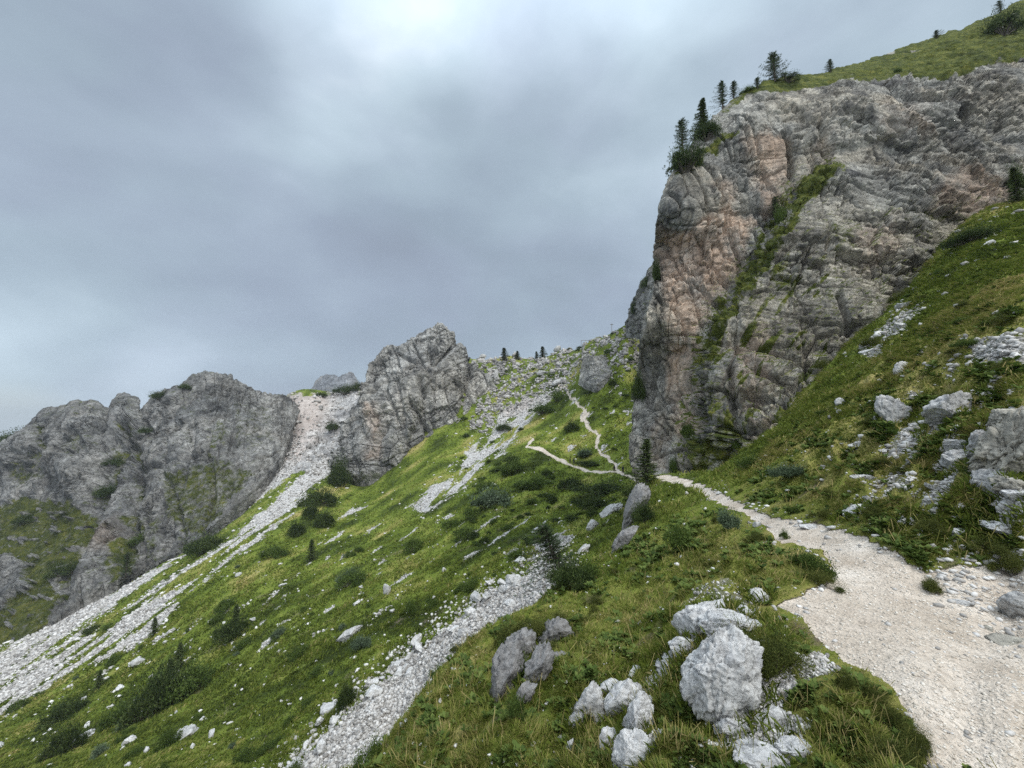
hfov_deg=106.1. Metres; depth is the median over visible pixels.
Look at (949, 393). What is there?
heather mound
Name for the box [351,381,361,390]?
dwarf pine
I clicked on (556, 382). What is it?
boulder
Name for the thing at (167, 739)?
leafy bush
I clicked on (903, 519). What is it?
boulder
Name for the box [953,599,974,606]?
boulder
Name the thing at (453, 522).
leafy bush
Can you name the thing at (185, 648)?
leafy bush
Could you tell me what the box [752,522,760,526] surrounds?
boulder
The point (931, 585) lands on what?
heather mound
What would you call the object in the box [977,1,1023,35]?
dwarf pine
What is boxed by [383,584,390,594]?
boulder
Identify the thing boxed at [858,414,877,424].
heather mound
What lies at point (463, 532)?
leafy bush
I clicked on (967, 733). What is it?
loose stones
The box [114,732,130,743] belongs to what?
leafy bush
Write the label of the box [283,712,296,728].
leafy bush
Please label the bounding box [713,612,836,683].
heather mound
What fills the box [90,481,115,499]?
dwarf pine
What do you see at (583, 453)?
willow bush
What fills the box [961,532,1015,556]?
heather mound
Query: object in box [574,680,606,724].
boulder
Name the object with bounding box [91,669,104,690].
spruce tree
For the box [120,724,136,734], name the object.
leafy bush
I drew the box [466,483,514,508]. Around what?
willow bush
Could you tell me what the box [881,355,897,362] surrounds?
heather mound
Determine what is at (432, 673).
leafy bush
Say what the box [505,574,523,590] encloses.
boulder
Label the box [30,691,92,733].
dwarf pine
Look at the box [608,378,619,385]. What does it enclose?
dwarf pine
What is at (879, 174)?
cliff
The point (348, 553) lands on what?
leafy bush
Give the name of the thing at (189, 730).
boulder
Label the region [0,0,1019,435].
sky
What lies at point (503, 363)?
loose stones
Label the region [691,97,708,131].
spruce tree
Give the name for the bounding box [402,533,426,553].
leafy bush
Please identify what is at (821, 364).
heather mound
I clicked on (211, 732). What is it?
stone
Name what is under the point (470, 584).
leafy bush
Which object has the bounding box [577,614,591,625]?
heather mound
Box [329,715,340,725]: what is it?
stone
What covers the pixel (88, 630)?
dwarf pine
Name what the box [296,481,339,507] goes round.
dwarf pine
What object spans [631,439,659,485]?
spruce tree
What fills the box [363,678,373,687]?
stone
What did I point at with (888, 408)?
boulder
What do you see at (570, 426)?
dwarf pine
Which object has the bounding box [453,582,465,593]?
leafy bush
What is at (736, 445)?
leafy bush
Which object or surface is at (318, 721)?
stone
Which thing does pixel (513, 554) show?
leafy bush
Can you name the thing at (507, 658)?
rock outcrop
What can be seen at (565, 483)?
dwarf pine
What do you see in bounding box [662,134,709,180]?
dwarf pine
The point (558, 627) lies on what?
rock outcrop
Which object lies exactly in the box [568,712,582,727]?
boulder
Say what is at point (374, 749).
leafy bush
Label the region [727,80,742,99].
larch tree
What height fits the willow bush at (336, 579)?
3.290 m
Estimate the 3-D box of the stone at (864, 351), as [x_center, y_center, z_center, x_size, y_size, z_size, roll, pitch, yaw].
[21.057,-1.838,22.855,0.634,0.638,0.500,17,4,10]
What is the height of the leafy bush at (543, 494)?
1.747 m
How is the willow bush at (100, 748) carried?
on the hillside
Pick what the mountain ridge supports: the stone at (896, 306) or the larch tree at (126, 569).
the larch tree at (126, 569)
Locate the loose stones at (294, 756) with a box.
[261,543,588,767]
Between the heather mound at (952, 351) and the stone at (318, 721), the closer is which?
the heather mound at (952, 351)
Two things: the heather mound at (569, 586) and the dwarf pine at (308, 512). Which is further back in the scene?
the dwarf pine at (308, 512)
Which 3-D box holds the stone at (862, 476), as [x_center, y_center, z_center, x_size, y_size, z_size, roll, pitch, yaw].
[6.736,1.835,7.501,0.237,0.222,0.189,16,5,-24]
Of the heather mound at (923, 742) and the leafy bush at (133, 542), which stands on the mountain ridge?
the leafy bush at (133, 542)
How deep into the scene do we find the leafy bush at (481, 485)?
105.06 m
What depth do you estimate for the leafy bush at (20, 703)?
84.40 m
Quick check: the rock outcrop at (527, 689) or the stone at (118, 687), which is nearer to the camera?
the rock outcrop at (527, 689)
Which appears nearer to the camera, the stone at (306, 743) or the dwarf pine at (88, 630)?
the stone at (306, 743)
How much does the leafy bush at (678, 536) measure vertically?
0.991 m
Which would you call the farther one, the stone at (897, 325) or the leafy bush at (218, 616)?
the leafy bush at (218, 616)
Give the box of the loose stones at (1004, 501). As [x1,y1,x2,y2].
[791,207,1023,567]
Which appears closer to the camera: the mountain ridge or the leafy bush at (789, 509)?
the leafy bush at (789, 509)
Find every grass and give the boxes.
[0,326,638,767]
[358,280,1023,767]
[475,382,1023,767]
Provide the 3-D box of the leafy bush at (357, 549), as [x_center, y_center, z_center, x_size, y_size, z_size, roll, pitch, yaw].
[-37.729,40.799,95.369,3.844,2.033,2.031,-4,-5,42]
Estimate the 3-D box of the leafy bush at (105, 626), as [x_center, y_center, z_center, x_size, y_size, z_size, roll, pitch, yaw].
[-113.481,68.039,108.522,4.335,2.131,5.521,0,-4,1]
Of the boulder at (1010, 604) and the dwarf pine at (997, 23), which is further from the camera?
the dwarf pine at (997, 23)
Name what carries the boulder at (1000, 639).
on the footpath
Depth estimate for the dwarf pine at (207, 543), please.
130.21 m
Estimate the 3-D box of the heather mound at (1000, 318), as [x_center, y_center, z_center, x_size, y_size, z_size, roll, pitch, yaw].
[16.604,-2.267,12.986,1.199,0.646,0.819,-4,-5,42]
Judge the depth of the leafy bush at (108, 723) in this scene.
56.77 m
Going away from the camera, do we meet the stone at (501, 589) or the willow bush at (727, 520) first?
the willow bush at (727, 520)
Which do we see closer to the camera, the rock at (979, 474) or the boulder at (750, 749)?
the boulder at (750, 749)
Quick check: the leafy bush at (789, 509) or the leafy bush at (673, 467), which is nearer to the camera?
the leafy bush at (789, 509)
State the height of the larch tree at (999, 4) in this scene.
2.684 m
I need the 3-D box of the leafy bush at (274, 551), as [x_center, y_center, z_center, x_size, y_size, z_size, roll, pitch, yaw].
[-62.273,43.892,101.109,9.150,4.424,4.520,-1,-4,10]
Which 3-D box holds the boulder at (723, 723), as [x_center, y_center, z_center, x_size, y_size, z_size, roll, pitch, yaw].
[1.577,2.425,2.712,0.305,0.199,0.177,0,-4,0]
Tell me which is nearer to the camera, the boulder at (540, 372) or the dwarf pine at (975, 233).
the dwarf pine at (975, 233)
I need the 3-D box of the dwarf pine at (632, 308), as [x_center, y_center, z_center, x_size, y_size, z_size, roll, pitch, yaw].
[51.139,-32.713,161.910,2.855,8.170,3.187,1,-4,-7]
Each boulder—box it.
[73,728,95,741]
[121,735,136,746]
[130,657,144,666]
[176,724,198,738]
[336,625,361,642]
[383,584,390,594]
[458,628,468,636]
[494,369,498,378]
[504,599,515,605]
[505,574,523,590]
[536,370,544,375]
[552,378,562,385]
[553,346,560,351]
[566,738,573,749]
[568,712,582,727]
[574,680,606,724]
[577,544,589,553]
[586,519,598,530]
[599,503,622,517]
[599,726,615,748]
[600,678,619,695]
[603,678,641,716]
[611,727,651,767]
[621,690,654,729]
[628,665,659,694]
[655,651,672,675]
[668,636,697,657]
[671,601,716,638]
[679,623,763,723]
[697,608,761,637]
[712,599,725,607]
[712,716,747,736]
[732,738,790,767]
[736,604,754,615]
[748,587,769,601]
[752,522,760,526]
[753,705,789,727]
[774,735,810,761]
[799,524,817,529]
[825,526,835,529]
[834,398,844,405]
[842,504,860,516]
[874,395,912,422]
[893,361,907,375]
[897,516,905,524]
[921,390,972,424]
[939,449,966,470]
[942,439,966,450]
[951,528,966,534]
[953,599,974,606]
[979,520,1013,534]
[983,625,992,631]
[985,633,1023,645]
[996,591,1023,618]
[999,489,1023,500]
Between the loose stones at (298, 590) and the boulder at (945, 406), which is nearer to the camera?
the boulder at (945, 406)
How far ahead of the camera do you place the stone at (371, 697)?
34.17 m
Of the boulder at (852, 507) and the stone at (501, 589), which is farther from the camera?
the stone at (501, 589)
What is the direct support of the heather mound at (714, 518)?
on the hillside
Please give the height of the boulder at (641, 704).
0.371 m
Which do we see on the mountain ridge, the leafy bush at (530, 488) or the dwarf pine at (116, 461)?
the dwarf pine at (116, 461)
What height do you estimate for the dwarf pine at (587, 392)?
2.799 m
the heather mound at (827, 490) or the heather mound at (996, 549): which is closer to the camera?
the heather mound at (996, 549)
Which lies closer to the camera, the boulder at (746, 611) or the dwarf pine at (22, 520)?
the boulder at (746, 611)
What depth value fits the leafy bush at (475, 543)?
66.25 m
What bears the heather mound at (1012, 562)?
on the hillside
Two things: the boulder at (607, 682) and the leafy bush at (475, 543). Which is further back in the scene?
the leafy bush at (475, 543)
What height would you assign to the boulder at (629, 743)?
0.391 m
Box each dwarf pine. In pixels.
[0,425,23,441]
[7,511,36,525]
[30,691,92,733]
[35,714,91,762]
[42,559,76,579]
[77,621,102,635]
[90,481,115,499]
[100,456,125,465]
[111,655,194,732]
[136,425,152,433]
[146,389,166,399]
[176,383,191,388]
[177,529,229,558]
[208,608,255,645]
[285,516,308,537]
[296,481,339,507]
[301,499,322,519]
[310,507,337,528]
[315,391,329,396]
[324,420,339,430]
[325,449,353,487]
[331,381,357,394]
[334,677,356,714]
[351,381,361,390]
[467,529,479,539]
[478,535,488,543]
[496,422,512,431]
[501,452,519,462]
[541,471,552,475]
[544,550,598,593]
[545,494,557,501]
[554,473,583,488]
[562,512,577,521]
[563,418,580,430]
[567,478,632,496]
[570,497,583,504]
[572,458,600,466]
[573,493,613,511]
[582,389,592,394]
[588,510,599,516]
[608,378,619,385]
[620,484,636,497]
[628,496,659,524]
[629,369,646,402]
[631,300,635,313]
[640,276,647,289]
[651,258,660,281]
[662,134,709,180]
[687,111,723,141]
[776,68,802,82]
[931,219,1007,251]
[963,454,972,476]
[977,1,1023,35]
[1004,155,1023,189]
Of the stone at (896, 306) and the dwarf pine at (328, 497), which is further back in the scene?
the dwarf pine at (328, 497)
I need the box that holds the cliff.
[629,0,1023,483]
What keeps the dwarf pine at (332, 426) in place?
on the hillside
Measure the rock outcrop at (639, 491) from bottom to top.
2.555 m
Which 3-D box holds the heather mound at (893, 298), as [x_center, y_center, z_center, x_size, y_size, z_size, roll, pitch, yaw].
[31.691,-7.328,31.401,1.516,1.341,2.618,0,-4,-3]
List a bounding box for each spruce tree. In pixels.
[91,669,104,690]
[147,617,159,638]
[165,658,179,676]
[173,642,186,672]
[230,604,244,625]
[304,539,318,563]
[500,348,509,360]
[514,351,520,359]
[539,346,547,357]
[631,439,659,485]
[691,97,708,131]
[1003,167,1023,203]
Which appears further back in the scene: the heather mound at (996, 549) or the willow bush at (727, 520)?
the willow bush at (727, 520)
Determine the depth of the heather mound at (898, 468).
7.11 m
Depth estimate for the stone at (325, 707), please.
36.33 m
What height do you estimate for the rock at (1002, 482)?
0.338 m
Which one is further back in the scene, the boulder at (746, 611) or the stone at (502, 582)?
the stone at (502, 582)
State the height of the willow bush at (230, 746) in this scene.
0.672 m
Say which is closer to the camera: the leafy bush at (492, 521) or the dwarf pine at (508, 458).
the leafy bush at (492, 521)
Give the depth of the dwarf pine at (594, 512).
63.26 m
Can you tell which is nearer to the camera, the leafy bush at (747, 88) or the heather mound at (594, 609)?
the heather mound at (594, 609)
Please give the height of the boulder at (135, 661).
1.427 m
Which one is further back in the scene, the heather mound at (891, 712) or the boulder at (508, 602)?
the boulder at (508, 602)
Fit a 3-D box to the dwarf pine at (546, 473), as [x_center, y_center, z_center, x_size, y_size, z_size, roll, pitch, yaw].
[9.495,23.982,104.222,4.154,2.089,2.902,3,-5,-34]
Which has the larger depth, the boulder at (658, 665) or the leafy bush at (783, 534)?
the leafy bush at (783, 534)
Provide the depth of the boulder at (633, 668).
3.52 m
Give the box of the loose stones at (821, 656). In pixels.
[609,332,1023,751]
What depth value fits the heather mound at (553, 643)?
5.04 m
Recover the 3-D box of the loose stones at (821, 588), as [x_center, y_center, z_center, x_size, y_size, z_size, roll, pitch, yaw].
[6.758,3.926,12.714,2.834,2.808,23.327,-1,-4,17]
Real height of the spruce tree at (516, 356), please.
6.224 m
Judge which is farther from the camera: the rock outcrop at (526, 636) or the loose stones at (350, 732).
the loose stones at (350, 732)
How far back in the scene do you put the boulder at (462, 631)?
36.58 m
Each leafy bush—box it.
[3,695,33,714]
[34,690,45,697]
[93,688,142,733]
[94,621,113,633]
[104,652,122,666]
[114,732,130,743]
[119,742,150,760]
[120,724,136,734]
[126,529,144,546]
[146,667,166,682]
[150,720,186,753]
[156,650,219,708]
[158,759,169,767]
[173,643,191,655]
[190,711,204,721]
[206,607,226,626]
[212,593,235,613]
[230,743,260,763]
[232,634,256,649]
[252,733,284,758]
[258,544,291,559]
[270,634,278,642]
[283,639,309,661]
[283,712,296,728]
[286,757,305,767]
[299,605,308,612]
[299,692,315,710]
[306,663,326,677]
[333,566,374,588]
[342,551,355,557]
[349,727,383,767]
[354,545,364,552]
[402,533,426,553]
[404,596,419,614]
[425,595,441,609]
[427,662,446,677]
[441,517,461,528]
[451,522,478,543]
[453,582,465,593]
[460,503,480,520]
[461,572,478,593]
[470,476,495,490]
[471,541,480,546]
[490,517,497,524]
[499,456,525,474]
[499,523,514,530]
[504,690,527,723]
[506,547,524,560]
[511,472,556,489]
[513,643,528,685]
[522,483,540,490]
[525,495,538,504]
[526,400,557,414]
[528,534,539,544]
[535,491,552,496]
[546,474,555,478]
[550,389,564,401]
[573,554,608,580]
[604,348,612,353]
[661,514,695,553]
[668,454,677,472]
[679,419,694,439]
[731,437,741,451]
[734,449,760,469]
[738,84,755,95]
[773,197,786,224]
[779,528,790,539]
[782,545,839,580]
[785,503,799,513]
[893,66,902,72]
[947,335,980,347]
[950,314,972,325]
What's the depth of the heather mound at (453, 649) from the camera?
6.82 m
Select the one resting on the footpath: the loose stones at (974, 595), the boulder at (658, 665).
the loose stones at (974, 595)
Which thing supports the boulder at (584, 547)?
on the hillside
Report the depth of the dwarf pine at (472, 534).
70.47 m
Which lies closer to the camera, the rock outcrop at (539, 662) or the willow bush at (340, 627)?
the rock outcrop at (539, 662)
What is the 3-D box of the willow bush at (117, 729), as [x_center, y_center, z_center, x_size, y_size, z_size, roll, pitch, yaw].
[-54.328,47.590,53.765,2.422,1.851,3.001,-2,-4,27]
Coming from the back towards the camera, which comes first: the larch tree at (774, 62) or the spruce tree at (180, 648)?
the spruce tree at (180, 648)
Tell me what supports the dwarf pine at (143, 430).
on the mountain ridge
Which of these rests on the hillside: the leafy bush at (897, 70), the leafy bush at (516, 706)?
the leafy bush at (516, 706)
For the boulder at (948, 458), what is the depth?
6.23 m
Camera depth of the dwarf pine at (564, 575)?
9.12 m
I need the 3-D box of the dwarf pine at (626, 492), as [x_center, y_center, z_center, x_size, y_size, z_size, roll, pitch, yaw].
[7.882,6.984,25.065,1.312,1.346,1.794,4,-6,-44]
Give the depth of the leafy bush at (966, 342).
11.90 m
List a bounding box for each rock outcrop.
[489,640,524,702]
[504,627,536,659]
[515,680,537,703]
[523,641,553,682]
[537,616,575,642]
[554,650,566,660]
[610,525,638,553]
[622,482,650,529]
[966,405,1023,474]
[966,429,984,458]
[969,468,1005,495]
[985,408,1016,429]
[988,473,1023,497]
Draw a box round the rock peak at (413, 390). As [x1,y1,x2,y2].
[330,322,494,486]
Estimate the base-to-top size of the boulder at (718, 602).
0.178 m
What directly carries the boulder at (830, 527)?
on the hillside
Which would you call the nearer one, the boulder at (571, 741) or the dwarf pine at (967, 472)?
the boulder at (571, 741)
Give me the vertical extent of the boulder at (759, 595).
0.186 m
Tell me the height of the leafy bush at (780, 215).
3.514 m
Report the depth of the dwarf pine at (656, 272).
46.24 m
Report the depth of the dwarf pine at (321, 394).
302.31 m
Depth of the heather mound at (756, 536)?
6.52 m
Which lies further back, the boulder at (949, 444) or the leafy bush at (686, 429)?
the leafy bush at (686, 429)
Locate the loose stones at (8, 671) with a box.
[0,301,923,716]
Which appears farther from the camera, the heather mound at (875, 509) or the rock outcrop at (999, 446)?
the heather mound at (875, 509)
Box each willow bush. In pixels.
[88,743,109,759]
[112,715,135,733]
[228,741,236,748]
[269,624,287,638]
[333,567,359,582]
[338,622,345,630]
[349,635,372,649]
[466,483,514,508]
[576,447,592,457]
[717,505,743,529]
[765,461,807,478]
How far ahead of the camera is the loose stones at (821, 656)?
3.02 m
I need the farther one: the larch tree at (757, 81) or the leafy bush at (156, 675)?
the leafy bush at (156, 675)
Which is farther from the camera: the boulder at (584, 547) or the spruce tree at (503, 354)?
the spruce tree at (503, 354)
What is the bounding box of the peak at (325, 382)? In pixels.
[311,372,358,391]
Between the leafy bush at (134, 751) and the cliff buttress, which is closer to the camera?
the leafy bush at (134, 751)
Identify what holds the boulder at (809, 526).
on the footpath
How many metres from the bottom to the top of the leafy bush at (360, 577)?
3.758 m
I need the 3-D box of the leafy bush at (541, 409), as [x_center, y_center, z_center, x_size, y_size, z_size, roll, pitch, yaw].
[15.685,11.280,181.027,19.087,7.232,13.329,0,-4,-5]
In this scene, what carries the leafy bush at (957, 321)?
on the hillside
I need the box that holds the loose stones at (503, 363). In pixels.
[275,327,638,476]
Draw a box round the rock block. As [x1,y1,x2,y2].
[578,355,613,391]
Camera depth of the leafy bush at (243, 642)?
65.11 m
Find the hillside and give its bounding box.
[0,203,1023,767]
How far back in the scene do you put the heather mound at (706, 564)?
6.44 m
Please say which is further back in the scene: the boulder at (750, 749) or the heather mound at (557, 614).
the heather mound at (557, 614)
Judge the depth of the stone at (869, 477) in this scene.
7.40 m
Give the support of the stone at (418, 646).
on the hillside
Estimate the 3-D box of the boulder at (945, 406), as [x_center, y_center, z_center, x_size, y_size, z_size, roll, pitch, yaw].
[9.292,0.542,8.192,0.916,0.803,0.509,0,-4,0]
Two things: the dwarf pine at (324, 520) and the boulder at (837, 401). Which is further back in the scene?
the dwarf pine at (324, 520)
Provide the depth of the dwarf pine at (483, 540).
66.07 m
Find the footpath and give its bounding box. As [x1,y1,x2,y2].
[525,384,1023,767]
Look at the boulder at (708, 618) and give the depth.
3.43 m
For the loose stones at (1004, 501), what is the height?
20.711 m
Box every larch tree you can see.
[116,552,137,576]
[514,522,578,597]
[674,116,698,151]
[708,80,727,112]
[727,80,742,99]
[754,76,763,88]
[757,51,787,80]
[768,195,783,217]
[821,59,834,72]
[931,29,944,39]
[992,0,1004,13]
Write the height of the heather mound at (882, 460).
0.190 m
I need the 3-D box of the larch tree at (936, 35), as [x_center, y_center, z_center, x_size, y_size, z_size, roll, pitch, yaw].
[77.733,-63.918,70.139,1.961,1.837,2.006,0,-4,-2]
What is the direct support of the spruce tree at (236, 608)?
on the hillside
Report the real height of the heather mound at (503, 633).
0.456 m
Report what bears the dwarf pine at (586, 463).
on the hillside
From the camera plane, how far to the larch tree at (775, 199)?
43.08 m
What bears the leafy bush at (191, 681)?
on the hillside
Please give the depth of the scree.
118.50 m
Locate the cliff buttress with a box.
[624,265,653,338]
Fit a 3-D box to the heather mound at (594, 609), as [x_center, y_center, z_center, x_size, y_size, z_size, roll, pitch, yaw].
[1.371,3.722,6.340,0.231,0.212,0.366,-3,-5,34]
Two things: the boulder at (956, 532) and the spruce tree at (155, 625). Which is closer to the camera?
the boulder at (956, 532)
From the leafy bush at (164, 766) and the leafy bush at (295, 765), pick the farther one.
the leafy bush at (164, 766)
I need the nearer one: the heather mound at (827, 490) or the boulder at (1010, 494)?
the boulder at (1010, 494)
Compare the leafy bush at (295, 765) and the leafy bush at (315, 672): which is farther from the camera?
the leafy bush at (315, 672)
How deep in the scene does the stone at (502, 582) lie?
43.26 m
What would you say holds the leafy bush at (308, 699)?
on the hillside
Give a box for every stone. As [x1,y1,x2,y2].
[115,684,124,690]
[208,728,214,737]
[285,756,300,767]
[302,740,309,750]
[314,716,323,725]
[316,738,327,755]
[320,701,335,714]
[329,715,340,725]
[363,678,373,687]
[365,684,382,696]
[368,684,373,700]
[390,658,404,667]
[393,666,402,675]
[405,651,413,660]
[405,667,412,675]
[410,634,421,645]
[415,641,421,651]
[448,625,458,631]
[464,607,474,616]
[470,590,481,602]
[482,592,490,599]
[485,580,493,585]
[498,585,507,592]
[499,578,505,584]
[849,474,865,479]
[858,348,873,354]
[864,475,876,479]
[893,322,904,329]
[894,301,909,309]
[924,482,940,489]
[924,498,941,503]
[997,349,1009,355]
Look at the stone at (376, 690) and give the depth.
34.60 m
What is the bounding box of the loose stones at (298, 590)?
[0,206,1007,767]
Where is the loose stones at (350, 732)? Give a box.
[278,302,919,767]
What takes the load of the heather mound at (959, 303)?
on the hillside
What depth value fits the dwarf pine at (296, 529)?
116.79 m
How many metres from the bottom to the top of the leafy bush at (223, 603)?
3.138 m
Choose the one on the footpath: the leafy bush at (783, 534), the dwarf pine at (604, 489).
the leafy bush at (783, 534)
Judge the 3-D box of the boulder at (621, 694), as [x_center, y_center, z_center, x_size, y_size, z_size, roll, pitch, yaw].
[0.966,2.782,3.348,0.339,0.425,0.166,0,-4,0]
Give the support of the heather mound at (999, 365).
on the hillside
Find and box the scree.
[0,307,1023,767]
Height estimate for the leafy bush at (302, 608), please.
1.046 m
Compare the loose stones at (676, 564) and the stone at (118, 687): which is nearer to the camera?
the loose stones at (676, 564)
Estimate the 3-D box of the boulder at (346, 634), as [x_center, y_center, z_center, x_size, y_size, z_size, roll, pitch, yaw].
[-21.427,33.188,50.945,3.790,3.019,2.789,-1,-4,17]
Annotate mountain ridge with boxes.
[0,370,299,643]
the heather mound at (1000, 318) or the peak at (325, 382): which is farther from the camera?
the peak at (325, 382)
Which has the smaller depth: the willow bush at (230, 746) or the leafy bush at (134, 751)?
the willow bush at (230, 746)
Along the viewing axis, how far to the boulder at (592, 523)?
55.85 m
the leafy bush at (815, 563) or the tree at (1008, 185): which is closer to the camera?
the leafy bush at (815, 563)
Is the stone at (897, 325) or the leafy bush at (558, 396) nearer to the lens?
the stone at (897, 325)
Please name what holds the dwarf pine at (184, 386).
on the mountain ridge
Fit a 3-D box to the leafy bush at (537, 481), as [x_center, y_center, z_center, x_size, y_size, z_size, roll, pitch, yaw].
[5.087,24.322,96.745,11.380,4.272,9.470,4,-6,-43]
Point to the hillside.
(308, 407)
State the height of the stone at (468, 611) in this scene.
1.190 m
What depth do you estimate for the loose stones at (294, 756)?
40.25 m
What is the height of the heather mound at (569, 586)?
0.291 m
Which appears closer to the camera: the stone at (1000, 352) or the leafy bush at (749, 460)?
the stone at (1000, 352)
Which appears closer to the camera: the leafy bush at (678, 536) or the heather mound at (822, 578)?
the heather mound at (822, 578)
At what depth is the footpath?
3.51 m
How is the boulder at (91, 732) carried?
on the hillside
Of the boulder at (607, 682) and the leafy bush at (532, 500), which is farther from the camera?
the leafy bush at (532, 500)
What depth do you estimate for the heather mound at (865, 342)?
23.82 m
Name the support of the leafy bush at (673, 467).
on the hillside
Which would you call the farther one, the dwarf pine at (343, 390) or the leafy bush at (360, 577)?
the dwarf pine at (343, 390)
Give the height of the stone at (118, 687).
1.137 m
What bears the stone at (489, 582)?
on the hillside
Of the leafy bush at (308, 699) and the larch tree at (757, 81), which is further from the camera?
the larch tree at (757, 81)
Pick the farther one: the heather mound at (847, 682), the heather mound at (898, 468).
the heather mound at (898, 468)
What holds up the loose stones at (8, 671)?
on the hillside
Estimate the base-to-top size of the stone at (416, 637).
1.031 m
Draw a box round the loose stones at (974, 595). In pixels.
[917,548,1023,658]
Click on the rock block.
(595, 374)
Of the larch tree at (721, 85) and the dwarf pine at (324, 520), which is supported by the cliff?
the larch tree at (721, 85)
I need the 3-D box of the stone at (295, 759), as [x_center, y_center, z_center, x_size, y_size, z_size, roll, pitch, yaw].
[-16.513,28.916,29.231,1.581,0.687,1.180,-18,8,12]
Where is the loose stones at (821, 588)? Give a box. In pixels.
[669,474,1023,767]
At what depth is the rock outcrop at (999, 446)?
4.98 m
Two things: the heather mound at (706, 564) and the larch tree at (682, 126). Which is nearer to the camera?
the heather mound at (706, 564)
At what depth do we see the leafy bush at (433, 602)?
48.71 m
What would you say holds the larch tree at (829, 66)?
on the cliff
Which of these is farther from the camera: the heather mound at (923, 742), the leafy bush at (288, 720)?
the leafy bush at (288, 720)
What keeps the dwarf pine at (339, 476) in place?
on the hillside
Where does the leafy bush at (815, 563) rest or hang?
on the hillside
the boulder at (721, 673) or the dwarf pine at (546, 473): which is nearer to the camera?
the boulder at (721, 673)
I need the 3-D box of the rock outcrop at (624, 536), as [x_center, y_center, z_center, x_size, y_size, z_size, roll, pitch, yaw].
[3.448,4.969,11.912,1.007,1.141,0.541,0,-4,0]
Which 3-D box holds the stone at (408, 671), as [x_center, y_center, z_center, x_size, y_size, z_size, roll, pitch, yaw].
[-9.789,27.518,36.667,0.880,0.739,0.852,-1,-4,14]
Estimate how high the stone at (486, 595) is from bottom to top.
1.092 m
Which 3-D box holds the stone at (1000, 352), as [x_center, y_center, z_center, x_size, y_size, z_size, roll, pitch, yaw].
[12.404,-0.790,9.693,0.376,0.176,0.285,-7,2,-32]
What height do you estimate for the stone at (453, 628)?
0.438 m
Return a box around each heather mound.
[448,638,464,653]
[490,618,520,649]
[505,610,558,639]
[538,606,580,626]
[541,638,560,649]
[556,584,572,591]
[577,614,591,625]
[582,592,605,608]
[587,604,602,615]
[702,559,715,566]
[711,514,718,523]
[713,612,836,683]
[740,529,770,542]
[793,564,848,594]
[806,505,841,518]
[811,357,831,369]
[821,488,835,497]
[833,666,861,692]
[855,333,881,346]
[857,677,891,710]
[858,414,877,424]
[860,503,887,516]
[862,722,929,767]
[868,456,893,462]
[872,697,914,729]
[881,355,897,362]
[885,286,910,303]
[888,464,903,472]
[895,714,935,765]
[912,513,949,534]
[920,573,942,594]
[934,387,963,396]
[945,347,955,354]
[952,298,975,308]
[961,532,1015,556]
[978,309,1023,327]
[983,544,1023,576]
[989,359,1019,370]
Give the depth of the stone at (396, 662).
38.66 m
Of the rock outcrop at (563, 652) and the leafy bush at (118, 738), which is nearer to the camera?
the rock outcrop at (563, 652)
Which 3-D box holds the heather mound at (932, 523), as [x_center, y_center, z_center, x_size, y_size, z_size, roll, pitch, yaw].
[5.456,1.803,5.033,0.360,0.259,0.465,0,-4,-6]
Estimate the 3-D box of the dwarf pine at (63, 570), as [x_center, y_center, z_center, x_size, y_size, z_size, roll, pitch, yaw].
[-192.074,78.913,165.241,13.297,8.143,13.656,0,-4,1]
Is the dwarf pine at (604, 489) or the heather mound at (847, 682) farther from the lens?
the dwarf pine at (604, 489)
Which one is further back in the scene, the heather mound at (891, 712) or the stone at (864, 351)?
the stone at (864, 351)
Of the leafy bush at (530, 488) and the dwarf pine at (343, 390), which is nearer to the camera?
the leafy bush at (530, 488)
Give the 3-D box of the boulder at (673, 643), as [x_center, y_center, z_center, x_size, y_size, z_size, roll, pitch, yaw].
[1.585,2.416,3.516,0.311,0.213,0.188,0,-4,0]
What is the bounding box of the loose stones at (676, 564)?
[383,439,789,767]
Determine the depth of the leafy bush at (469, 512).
83.58 m
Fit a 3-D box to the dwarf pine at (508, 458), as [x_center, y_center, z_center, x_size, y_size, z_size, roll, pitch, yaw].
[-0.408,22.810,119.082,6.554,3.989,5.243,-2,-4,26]
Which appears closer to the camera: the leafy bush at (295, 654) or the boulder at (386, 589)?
the leafy bush at (295, 654)
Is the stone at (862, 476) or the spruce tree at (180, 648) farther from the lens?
the spruce tree at (180, 648)
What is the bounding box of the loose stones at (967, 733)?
[690,484,1023,748]
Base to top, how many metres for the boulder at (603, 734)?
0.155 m
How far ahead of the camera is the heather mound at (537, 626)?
5.61 m
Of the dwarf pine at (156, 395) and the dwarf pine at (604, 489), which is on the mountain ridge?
the dwarf pine at (156, 395)
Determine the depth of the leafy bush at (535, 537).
56.23 m
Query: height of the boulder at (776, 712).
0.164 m
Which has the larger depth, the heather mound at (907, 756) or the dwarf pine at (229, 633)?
the dwarf pine at (229, 633)

